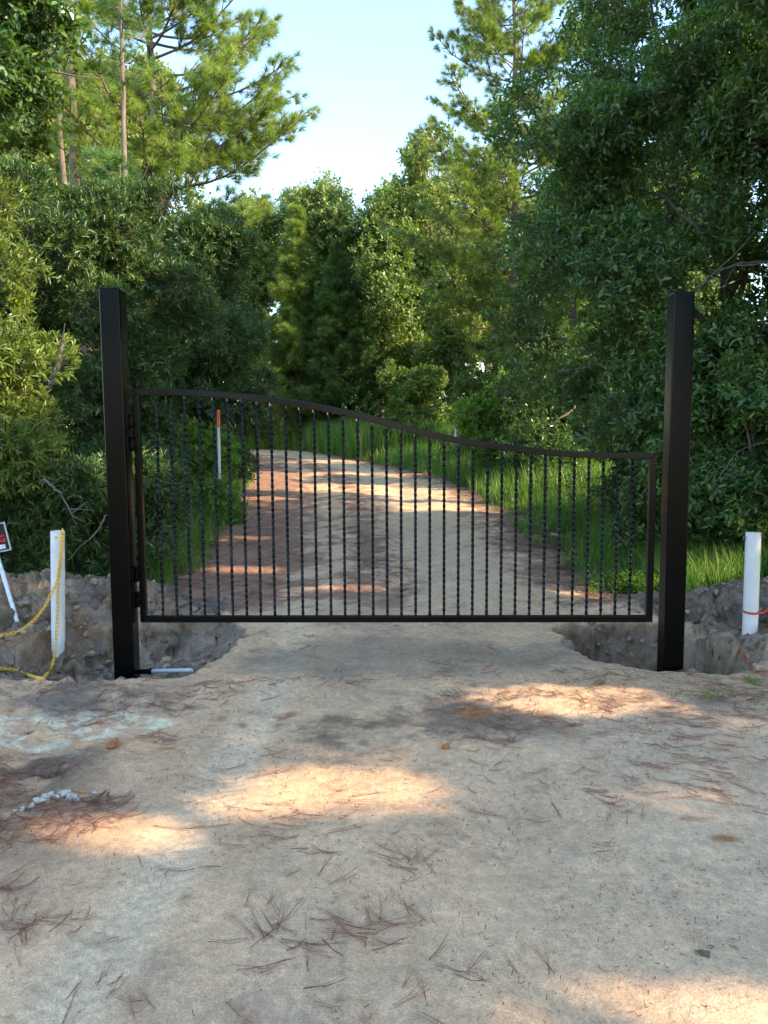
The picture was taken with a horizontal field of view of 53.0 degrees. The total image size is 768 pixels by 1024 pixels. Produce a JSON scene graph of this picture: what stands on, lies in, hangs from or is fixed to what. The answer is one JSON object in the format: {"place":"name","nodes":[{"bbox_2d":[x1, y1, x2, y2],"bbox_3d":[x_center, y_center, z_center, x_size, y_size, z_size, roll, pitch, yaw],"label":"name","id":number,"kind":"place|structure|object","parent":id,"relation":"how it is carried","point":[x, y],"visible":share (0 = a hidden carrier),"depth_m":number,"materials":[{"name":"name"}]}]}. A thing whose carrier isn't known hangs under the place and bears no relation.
{"place":"outdoors","nodes":[
{"label":"outdoors","id":0,"kind":"place"},
{"bbox_2d":[0,449,767,1023],"bbox_3d":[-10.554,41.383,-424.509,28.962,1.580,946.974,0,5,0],"label":"dirt road","id":1,"kind":"structure","parent":0,"point":[168,959],"depth_m":3.40,"materials":[{"name":"soil"}]},
{"bbox_2d":[33,797,44,803],"bbox_3d":[-1.548,1.292,3.452,0.054,0.034,0.038,0,5,0],"label":"limestone rock","id":2,"kind":"object","parent":1,"relation":"on","point":[37,799],"visible":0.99,"depth_m":3.45,"materials":[{"name":"white stone"}]},
{"bbox_2d":[40,793,49,800],"bbox_3d":[-1.537,1.297,3.490,0.042,0.040,0.054,-4,6,-30],"label":"limestone rock","id":3,"kind":"object","parent":1,"relation":"on","point":[45,795],"visible":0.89,"depth_m":3.48,"materials":[{"name":"white stone"}]},
{"bbox_2d":[47,791,54,797],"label":"limestone rock","id":4,"kind":"object","parent":1,"relation":"on","point":[51,794],"visible":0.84,"depth_m":3.51,"materials":[{"name":"white stone"}]},
{"bbox_2d":[61,789,70,796],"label":"limestone rock","id":5,"kind":"object","parent":1,"relation":"on","point":[64,792],"visible":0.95,"depth_m":3.53,"materials":[{"name":"white stone"}]},
{"bbox_2d":[66,792,76,799],"bbox_3d":[-1.428,1.302,3.526,0.056,0.038,0.053,0,5,0],"label":"limestone rock","id":6,"kind":"object","parent":1,"relation":"on","point":[72,795],"visible":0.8,"depth_m":3.51,"materials":[{"name":"white stone"}]},
{"bbox_2d":[106,740,116,748],"bbox_3d":[-1.464,1.250,4.136,0.054,0.048,0.084,-2,6,-20],"label":"clay clod","id":7,"kind":"object","parent":1,"relation":"on","point":[110,744],"visible":1,"depth_m":4.12,"materials":[{"name":"orange soil"}]},
{"bbox_2d":[0,671,767,1023],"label":"plant debris","id":8,"kind":"object","parent":1,"relation":"on","point":[442,823],"visible":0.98,"depth_m":3.46,"materials":[{"name":"brown plant"}]},
{"bbox_2d":[442,743,449,749],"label":"clay clod","id":9,"kind":"object","parent":1,"relation":"on","point":[445,746],"visible":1,"depth_m":4.10,"materials":[{"name":"orange soil"}]},
{"bbox_2d":[465,706,471,711],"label":"clay clod","id":10,"kind":"object","parent":1,"relation":"on","point":[468,708],"visible":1,"depth_m":4.68,"materials":[{"name":"orange soil"}]},
{"bbox_2d":[694,949,710,957],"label":"fallen leaf","id":11,"kind":"object","parent":1,"relation":"on","point":[701,952],"visible":1,"depth_m":2.50,"materials":[{"name":"grey plant"}]},
{"bbox_2d":[670,684,763,703],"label":"grass","id":12,"kind":"structure","parent":1,"relation":"on","point":[717,693],"depth_m":4.87,"materials":[{"name":"brown plant"}]},
{"bbox_2d":[742,532,760,634],"bbox_3d":[2.914,0.764,6.126,0.142,1.210,0.165,0,5,0],"label":"pipe bollard","id":13,"kind":"object","parent":1,"relation":"on","point":[752,559],"visible":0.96,"depth_m":6.07,"materials":[{"name":"white plastic"}]},
{"bbox_2d":[743,608,767,614],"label":"marking tape","id":14,"kind":"object","parent":13,"relation":"attached to","point":[758,612],"visible":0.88,"depth_m":6.07,"materials":[{"name":"red plastic"}]},
{"bbox_2d":[743,635,760,650],"bbox_3d":[2.833,1.009,5.920,0.119,0.114,0.192,4,7,39],"label":"soil clod","id":15,"kind":"object","parent":1,"relation":"on","point":[751,643],"visible":1,"depth_m":5.88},
{"bbox_2d":[739,644,764,674],"bbox_3d":[2.691,1.088,5.702,0.075,0.136,0.635,1,5,11],"label":"marking tape","id":16,"kind":"object","parent":1,"relation":"on","point":[744,656],"visible":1,"depth_m":5.74,"materials":[{"name":"red plastic"}]},
{"bbox_2d":[738,670,766,685],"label":"grass","id":17,"kind":"structure","parent":1,"relation":"on","point":[751,680],"depth_m":5.28,"materials":[{"name":"green plant"}]},
{"bbox_2d":[0,448,767,682],"bbox_3d":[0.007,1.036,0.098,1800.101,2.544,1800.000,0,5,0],"label":"ground","id":18,"kind":"structure","parent":0,"point":[23,651],"depth_m":6.81,"materials":[{"name":"soil"}]},
{"bbox_2d":[0,522,18,621],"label":"yard sign","id":19,"kind":"object","parent":18,"relation":"on","point":[5,544],"visible":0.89,"depth_m":6.93,"materials":[{"name":"white"}]},
{"bbox_2d":[0,131,30,283],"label":"pine tree","id":20,"kind":"object","parent":18,"relation":"on","point":[14,156],"visible":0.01,"depth_m":13.03,"materials":[{"name":"green plant"}]},
{"bbox_2d":[0,166,82,513],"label":"myrtle shrub","id":21,"kind":"object","parent":18,"relation":"on","point":[27,447],"visible":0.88,"depth_m":8.03,"materials":[{"name":"green plant"}]},
{"bbox_2d":[46,324,66,389],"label":"dead branch","id":22,"kind":"object","parent":21,"relation":"attached to","point":[52,381],"visible":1,"depth_m":7.21,"materials":[{"name":"wood"}]},
{"bbox_2d":[0,0,102,128],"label":"oak tree","id":23,"kind":"object","parent":18,"relation":"on","point":[25,69],"visible":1,"depth_m":7.51,"materials":[{"name":"green plant"}]},
{"bbox_2d":[50,530,65,656],"bbox_3d":[-2.795,0.822,6.601,0.166,1.331,0.123,0,5,0],"label":"pipe bollard","id":24,"kind":"object","parent":18,"relation":"on","point":[55,537],"visible":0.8,"depth_m":6.55,"materials":[{"name":"white plastic"}]},
{"bbox_2d":[0,531,63,679],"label":"plastic chain","id":25,"kind":"object","parent":24,"relation":"hanging from","point":[45,676],"visible":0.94,"depth_m":6.46,"materials":[{"name":"yellow plastic"}]},
{"bbox_2d":[0,528,63,635],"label":"plastic chain","id":26,"kind":"object","parent":24,"relation":"hanging from","point":[34,619],"visible":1,"depth_m":6.45,"materials":[{"name":"plastic"}]},
{"bbox_2d":[0,7,140,435],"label":"broadleaf tree","id":27,"kind":"object","parent":18,"relation":"on","point":[18,134],"visible":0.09,"depth_m":28.12,"materials":[{"name":"green plant"}]},
{"bbox_2d":[50,0,96,441],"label":"pine tree","id":28,"kind":"object","parent":18,"relation":"on","point":[62,163],"visible":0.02,"depth_m":23.00,"materials":[{"name":"green plant"}]},
{"bbox_2d":[65,0,88,438],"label":"pine tree","id":29,"kind":"object","parent":18,"relation":"on","point":[70,79],"visible":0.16,"depth_m":17.68,"materials":[{"name":"green plant"}]},
{"bbox_2d":[58,0,128,356],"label":"pine tree","id":30,"kind":"object","parent":18,"relation":"on","point":[91,10],"visible":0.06,"depth_m":21.70,"materials":[{"name":"green plant"}]},
{"bbox_2d":[0,433,197,578],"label":"myrtle shrub","id":31,"kind":"object","parent":18,"relation":"on","point":[31,521],"visible":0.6,"depth_m":8.16,"materials":[{"name":"green plant"}]},
{"bbox_2d":[43,478,91,524],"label":"dead branch","id":32,"kind":"object","parent":31,"relation":"attached to","point":[51,485],"visible":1,"depth_m":7.39,"materials":[{"name":"grey wood"}]},
{"bbox_2d":[66,514,106,561],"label":"dead branch","id":33,"kind":"object","parent":31,"relation":"attached to","point":[105,515],"visible":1,"depth_m":7.19,"materials":[{"name":"grey wood"}]},
{"bbox_2d":[0,570,201,622],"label":"dirt heap","id":34,"kind":"object","parent":18,"relation":"on","point":[82,594],"visible":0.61,"depth_m":7.17,"materials":[{"name":"soil"}]},
{"bbox_2d":[15,596,33,606],"bbox_3d":[-3.209,0.803,6.889,0.176,0.092,0.103,-4,7,-37],"label":"soil clod","id":35,"kind":"object","parent":34,"relation":"on","point":[25,601],"visible":0.96,"depth_m":6.87,"materials":[{"name":"grey soil"}]},
{"bbox_2d":[74,309,151,428],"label":"broadleaf tree","id":36,"kind":"object","parent":18,"relation":"on","point":[134,321],"visible":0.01,"depth_m":26.90,"materials":[{"name":"green plant"}]},
{"bbox_2d":[64,432,165,548],"bbox_3d":[-3.694,-0.152,10.515,1.707,1.926,1.659,0,5,0],"label":"bush","id":37,"kind":"object","parent":18,"relation":"on","point":[84,450],"visible":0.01,"depth_m":10.32,"materials":[{"name":"green plant"}]},
{"bbox_2d":[0,153,233,493],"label":"myrtle shrub","id":38,"kind":"object","parent":18,"relation":"on","point":[94,231],"visible":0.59,"depth_m":11.36,"materials":[{"name":"green plant"}]},
{"bbox_2d":[44,143,190,346],"bbox_3d":[-4.902,-3.188,13.877,3.155,6.802,2.157,-6,8,-44],"label":"shrub","id":39,"kind":"object","parent":18,"relation":"on","point":[114,159],"visible":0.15,"depth_m":13.45,"materials":[{"name":"green plant"}]},
{"bbox_2d":[99,288,139,679],"bbox_3d":[-1.883,0.141,5.530,0.148,3.403,0.150,0,5,0],"label":"gate post","id":40,"kind":"object","parent":18,"relation":"on","point":[116,407],"visible":0.81,"depth_m":5.43,"materials":[{"name":"black metal"}]},
{"bbox_2d":[125,412,133,428],"bbox_3d":[-1.800,-0.646,5.464,0.034,0.120,0.124,0,5,0],"label":"hinge","id":41,"kind":"object","parent":40,"relation":"attached to","point":[129,419],"visible":1,"depth_m":5.46,"materials":[{"name":"black paint"}]},
{"bbox_2d":[126,435,134,451],"bbox_3d":[-1.799,-0.488,5.479,0.034,0.120,0.124,0,5,0],"label":"hinge","id":42,"kind":"object","parent":40,"relation":"attached to","point":[130,440],"visible":1,"depth_m":5.47,"materials":[{"name":"black paint"}]},
{"bbox_2d":[131,566,139,583],"bbox_3d":[-1.793,0.451,5.567,0.034,0.120,0.124,0,5,0],"label":"hinge","id":43,"kind":"object","parent":40,"relation":"attached to","point":[135,571],"visible":1,"depth_m":5.56,"materials":[{"name":"black paint"}]},
{"bbox_2d":[132,591,140,609],"bbox_3d":[-1.792,0.638,5.585,0.034,0.120,0.124,0,5,0],"label":"hinge","id":44,"kind":"object","parent":40,"relation":"attached to","point":[136,596],"visible":1,"depth_m":5.58,"materials":[{"name":"black paint"}]},
{"bbox_2d":[132,389,656,622],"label":"driveway gate","id":45,"kind":"structure","parent":40,"relation":"attached to","point":[145,617],"depth_m":5.54,"materials":[{"name":"black metal"}]},
{"bbox_2d":[92,0,167,381],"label":"pine tree","id":46,"kind":"object","parent":18,"relation":"on","point":[114,11],"visible":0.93,"depth_m":15.04,"materials":[{"name":"green plant"}]},
{"bbox_2d":[68,43,211,257],"bbox_3d":[-9.448,-10.451,30.587,5.767,16.707,5.148,1,6,16],"label":"broadleaf tree","id":47,"kind":"object","parent":18,"relation":"on","point":[189,202],"visible":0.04,"depth_m":29.48,"materials":[{"name":"green plant"}]},
{"bbox_2d":[65,449,254,586],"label":"grass","id":48,"kind":"structure","parent":18,"relation":"on","point":[167,569],"depth_m":9.78,"materials":[{"name":"green plant"}]},
{"bbox_2d":[161,656,171,661],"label":"clay clod","id":49,"kind":"object","parent":18,"relation":"on","point":[168,659],"visible":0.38,"depth_m":6.12,"materials":[{"name":"brown soil"}]},
{"bbox_2d":[140,668,193,673],"bbox_3d":[-1.606,1.167,5.664,0.446,0.072,0.059,1,6,12],"label":"conduit pipe","id":50,"kind":"object","parent":18,"relation":"on","point":[167,670],"visible":0.89,"depth_m":5.65,"materials":[{"name":"grey plastic"}]},
{"bbox_2d":[19,0,326,333],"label":"pine tree","id":51,"kind":"object","parent":18,"relation":"on","point":[201,154],"visible":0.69,"depth_m":18.02,"materials":[{"name":"green plant"}]},
{"bbox_2d":[175,415,244,507],"bbox_3d":[-3.600,-0.843,14.923,2.039,2.060,2.125,0,5,0],"label":"bush","id":52,"kind":"object","parent":18,"relation":"on","point":[206,442],"visible":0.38,"depth_m":14.35,"materials":[{"name":"green plant"}]},
{"bbox_2d":[135,199,287,483],"bbox_3d":[-3.866,-3.411,16.155,3.556,6.546,3.182,-2,6,-14],"label":"myrtle shrub","id":53,"kind":"object","parent":18,"relation":"on","point":[216,241],"visible":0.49,"depth_m":15.83,"materials":[{"name":"green plant"}]},
{"bbox_2d":[217,410,220,477],"bbox_3d":[-2.984,-0.775,13.987,0.066,2.153,0.055,0,5,0],"label":"marker post","id":54,"kind":"object","parent":18,"relation":"on","point":[218,437],"visible":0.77,"depth_m":13.92,"materials":[{"name":"white paint"}]},
{"bbox_2d":[189,471,252,525],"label":"sapling","id":55,"kind":"object","parent":18,"relation":"on","point":[223,498],"visible":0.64,"depth_m":13.06,"materials":[{"name":"green plant"}]},
{"bbox_2d":[228,193,285,379],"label":"broadleaf tree","id":56,"kind":"object","parent":18,"relation":"on","point":[274,306],"visible":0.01,"depth_m":53.34,"materials":[{"name":"green plant"}]},
{"bbox_2d":[224,185,295,388],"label":"broadleaf tree","id":57,"kind":"object","parent":18,"relation":"on","point":[259,275],"visible":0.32,"depth_m":43.55,"materials":[{"name":"green plant"}]},
{"bbox_2d":[266,179,310,315],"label":"broadleaf tree","id":58,"kind":"object","parent":18,"relation":"on","point":[281,197],"visible":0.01,"depth_m":49.62,"materials":[{"name":"green plant"}]},
{"bbox_2d":[250,203,346,435],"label":"young pine tree","id":59,"kind":"object","parent":18,"relation":"on","point":[291,318],"visible":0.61,"depth_m":40.30,"materials":[{"name":"green plant"}]},
{"bbox_2d":[275,167,366,385],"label":"broadleaf tree","id":60,"kind":"object","parent":18,"relation":"on","point":[325,202],"visible":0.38,"depth_m":41.47,"materials":[{"name":"green plant"}]},
{"bbox_2d":[276,236,391,435],"bbox_3d":[-2.338,-8.709,40.128,6.306,11.140,5.702,-3,6,-29],"label":"young pine tree","id":61,"kind":"object","parent":18,"relation":"on","point":[333,304],"visible":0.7,"depth_m":39.42,"materials":[{"name":"green plant"}]},
{"bbox_2d":[233,413,462,460],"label":"tall grass","id":62,"kind":"structure","parent":18,"relation":"on","point":[335,439],"depth_m":32.89,"materials":[{"name":"green plant"}]},
{"bbox_2d":[312,182,436,426],"bbox_3d":[-0.146,-10.053,40.369,6.584,13.550,6.297,3,6,30],"label":"broadleaf tree","id":63,"kind":"object","parent":18,"relation":"on","point":[384,265],"visible":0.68,"depth_m":38.67,"materials":[{"name":"green plant"}]},
{"bbox_2d":[0,465,767,1023],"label":"pine straw","id":64,"kind":"object","parent":18,"relation":"on","point":[94,803],"visible":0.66,"depth_m":3.88,"materials":[{"name":"brown plant"}]},
{"bbox_2d":[0,568,767,680],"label":"soil clods","id":65,"kind":"object","parent":18,"relation":"on","point":[150,633],"visible":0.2,"depth_m":6.88,"materials":[{"name":"soil"}]},
{"bbox_2d":[353,170,436,364],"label":"broadleaf tree","id":66,"kind":"object","parent":18,"relation":"on","point":[384,181],"depth_m":44.51,"materials":[{"name":"green plant"}]},
{"bbox_2d":[65,459,742,557],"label":"undergrowth","id":67,"kind":"object","parent":18,"relation":"on","point":[571,482],"visible":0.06,"depth_m":14.60,"materials":[{"name":"green plant"}]},
{"bbox_2d":[373,249,438,417],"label":"broadleaf tree","id":68,"kind":"object","parent":18,"relation":"on","point":[405,302],"visible":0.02,"depth_m":41.17,"materials":[{"name":"green plant"}]},
{"bbox_2d":[49,424,766,475],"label":"undergrowth","id":69,"kind":"object","parent":18,"relation":"on","point":[374,425],"visible":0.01,"depth_m":27.77,"materials":[{"name":"green plant"}]},
{"bbox_2d":[389,335,432,410],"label":"broadleaf tree","id":70,"kind":"object","parent":18,"relation":"on","point":[408,348],"visible":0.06,"depth_m":38.22,"materials":[{"name":"green plant"}]},
{"bbox_2d":[374,357,455,445],"bbox_3d":[1.340,-4.139,30.933,3.487,4.326,3.936,0,5,0],"label":"bush","id":71,"kind":"object","parent":18,"relation":"on","point":[413,391],"visible":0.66,"depth_m":30.37,"materials":[{"name":"green plant"}]},
{"bbox_2d":[384,120,479,354],"bbox_3d":[2.438,-12.320,41.090,5.418,17.586,6.071,0,5,0],"label":"broadleaf tree","id":72,"kind":"object","parent":18,"relation":"on","point":[417,165],"visible":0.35,"depth_m":39.68,"materials":[{"name":"green plant"}]},
{"bbox_2d":[409,258,489,426],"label":"broadleaf tree","id":73,"kind":"object","parent":18,"relation":"on","point":[451,347],"visible":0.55,"depth_m":34.72,"materials":[{"name":"green plant"}]},
{"bbox_2d":[446,143,522,370],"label":"broadleaf tree","id":74,"kind":"object","parent":18,"relation":"on","point":[483,332],"visible":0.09,"depth_m":42.82,"materials":[{"name":"green plant"}]},
{"bbox_2d":[356,439,614,504],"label":"tall grass","id":75,"kind":"structure","parent":18,"relation":"on","point":[450,467],"depth_m":18.81,"materials":[{"name":"green plant"}]},
{"bbox_2d":[445,364,529,477],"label":"sapling","id":76,"kind":"object","parent":18,"relation":"on","point":[475,420],"visible":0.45,"depth_m":20.05,"materials":[{"name":"green plant"}]},
{"bbox_2d":[372,0,605,344],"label":"pine tree","id":77,"kind":"object","parent":18,"relation":"on","point":[483,19],"visible":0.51,"depth_m":23.87,"materials":[{"name":"green plant"}]},
{"bbox_2d":[447,343,547,460],"bbox_3d":[4.036,-3.092,23.756,3.157,3.968,4.368,-5,7,-43],"label":"bush","id":78,"kind":"object","parent":18,"relation":"on","point":[468,383],"visible":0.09,"depth_m":23.79,"materials":[{"name":"green plant"}]},
{"bbox_2d":[477,251,560,393],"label":"broadleaf tree","id":79,"kind":"object","parent":18,"relation":"on","point":[491,366],"visible":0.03,"depth_m":32.71,"materials":[{"name":"green plant"}]},
{"bbox_2d":[499,181,586,354],"bbox_3d":[8.546,-10.072,39.554,5.508,13.236,5.350,0,5,0],"label":"broadleaf tree","id":80,"kind":"object","parent":18,"relation":"on","point":[533,199],"depth_m":37.94,"materials":[{"name":"green plant"}]},
{"bbox_2d":[470,194,638,375],"bbox_3d":[5.155,-5.530,22.943,5.289,8.790,5.291,-3,6,-25],"label":"pine tree","id":81,"kind":"object","parent":18,"relation":"on","point":[480,345],"visible":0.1,"depth_m":22.51,"materials":[{"name":"green plant"}]},
{"bbox_2d":[489,319,620,479],"bbox_3d":[4.368,-2.519,18.719,3.702,4.091,2.923,-2,6,-21],"label":"sapling","id":82,"kind":"object","parent":18,"relation":"on","point":[546,433],"visible":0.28,"depth_m":18.08,"materials":[{"name":"green plant"}]},
{"bbox_2d":[561,639,574,648],"bbox_3d":[1.482,1.078,6.244,0.098,0.101,0.152,-3,6,-23],"label":"soil clod","id":83,"kind":"object","parent":18,"relation":"on","point":[568,644],"visible":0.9,"depth_m":6.20,"materials":[{"name":"grey soil"}]},
{"bbox_2d":[464,0,767,475],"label":"oak tree","id":84,"kind":"object","parent":18,"relation":"on","point":[621,32],"visible":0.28,"depth_m":13.75,"materials":[{"name":"green plant"}]},
{"bbox_2d":[582,410,658,514],"bbox_3d":[4.234,-0.761,12.434,1.962,2.359,2.017,4,7,36],"label":"bush","id":85,"kind":"object","parent":18,"relation":"on","point":[610,495],"visible":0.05,"depth_m":12.26,"materials":[{"name":"green plant"}]},
{"bbox_2d":[482,0,767,463],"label":"oak tree","id":86,"kind":"object","parent":18,"relation":"on","point":[595,228],"visible":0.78,"depth_m":9.47,"materials":[{"name":"green plant"}]},
{"bbox_2d":[693,230,767,292],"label":"dead branch","id":87,"kind":"object","parent":86,"relation":"attached to","point":[717,272],"visible":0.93,"depth_m":8.35,"materials":[{"name":"wood"}]},
{"bbox_2d":[482,480,767,597],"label":"grass","id":88,"kind":"structure","parent":18,"relation":"on","point":[579,506],"depth_m":11.43,"materials":[{"name":"green plant"}]},
{"bbox_2d":[599,461,735,560],"bbox_3d":[3.632,0.092,9.704,1.694,1.525,1.479,3,6,30],"label":"bush","id":89,"kind":"object","parent":18,"relation":"on","point":[639,525],"visible":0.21,"depth_m":9.62,"materials":[{"name":"green plant"}]},
{"bbox_2d":[657,291,694,671],"bbox_3d":[2.102,0.131,5.582,0.148,3.362,0.150,0,5,0],"label":"gate post","id":90,"kind":"object","parent":18,"relation":"on","point":[676,451],"visible":0.8,"depth_m":5.49,"materials":[{"name":"black metal"}]},
{"bbox_2d":[610,132,746,392],"bbox_3d":[8.080,-5.870,21.501,4.408,9.485,4.609,1,6,11],"label":"broadleaf tree","id":91,"kind":"object","parent":18,"relation":"on","point":[701,277],"visible":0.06,"depth_m":20.52,"materials":[{"name":"green plant"}]},
{"bbox_2d":[606,561,767,593],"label":"weeds","id":92,"kind":"object","parent":18,"relation":"on","point":[637,585],"visible":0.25,"depth_m":8.25,"materials":[{"name":"green plant"}]},
{"bbox_2d":[607,338,767,565],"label":"evergreen shrub","id":93,"kind":"object","parent":18,"relation":"on","point":[734,505],"visible":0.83,"depth_m":8.33,"materials":[{"name":"green plant"}]},
{"bbox_2d":[708,439,767,491],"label":"dead branch","id":94,"kind":"object","parent":93,"relation":"attached to","point":[734,455],"visible":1,"depth_m":7.97,"materials":[{"name":"grey wood"}]},
{"bbox_2d":[619,577,767,650],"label":"dirt heap","id":95,"kind":"object","parent":18,"relation":"on","point":[733,604],"visible":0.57,"depth_m":7.06,"materials":[{"name":"soil"}]},
{"bbox_2d":[695,587,705,594],"bbox_3d":[3.006,0.751,7.279,0.124,0.091,0.088,-3,6,-25],"label":"soil clod","id":96,"kind":"object","parent":95,"relation":"on","point":[699,591],"visible":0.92,"depth_m":7.25,"materials":[{"name":"grey soil"}]},
{"bbox_2d":[670,0,767,52],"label":"oak tree","id":97,"kind":"object","parent":18,"relation":"on","point":[758,15],"visible":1,"depth_m":7.58,"materials":[{"name":"green plant"}]},
{"bbox_2d":[696,176,762,329],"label":"broadleaf tree","id":98,"kind":"object","parent":18,"relation":"on","point":[734,272],"depth_m":24.79,"materials":[{"name":"green plant"}]},
{"bbox_2d":[753,232,767,287],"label":"oak tree","id":99,"kind":"object","parent":18,"relation":"on","point":[761,268],"depth_m":11.29,"materials":[{"name":"green plant"}]},
{"bbox_2d":[25,0,766,427],"label":"sky","id":100,"kind":"structure","parent":0,"point":[372,64],"materials":[{"name":"white"}]},
{"bbox_2d":[619,529,767,591],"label":"grass","id":101,"kind":"structure","parent":0,"point":[695,581],"depth_m":8.03,"materials":[{"name":"green plant"}]}
]}

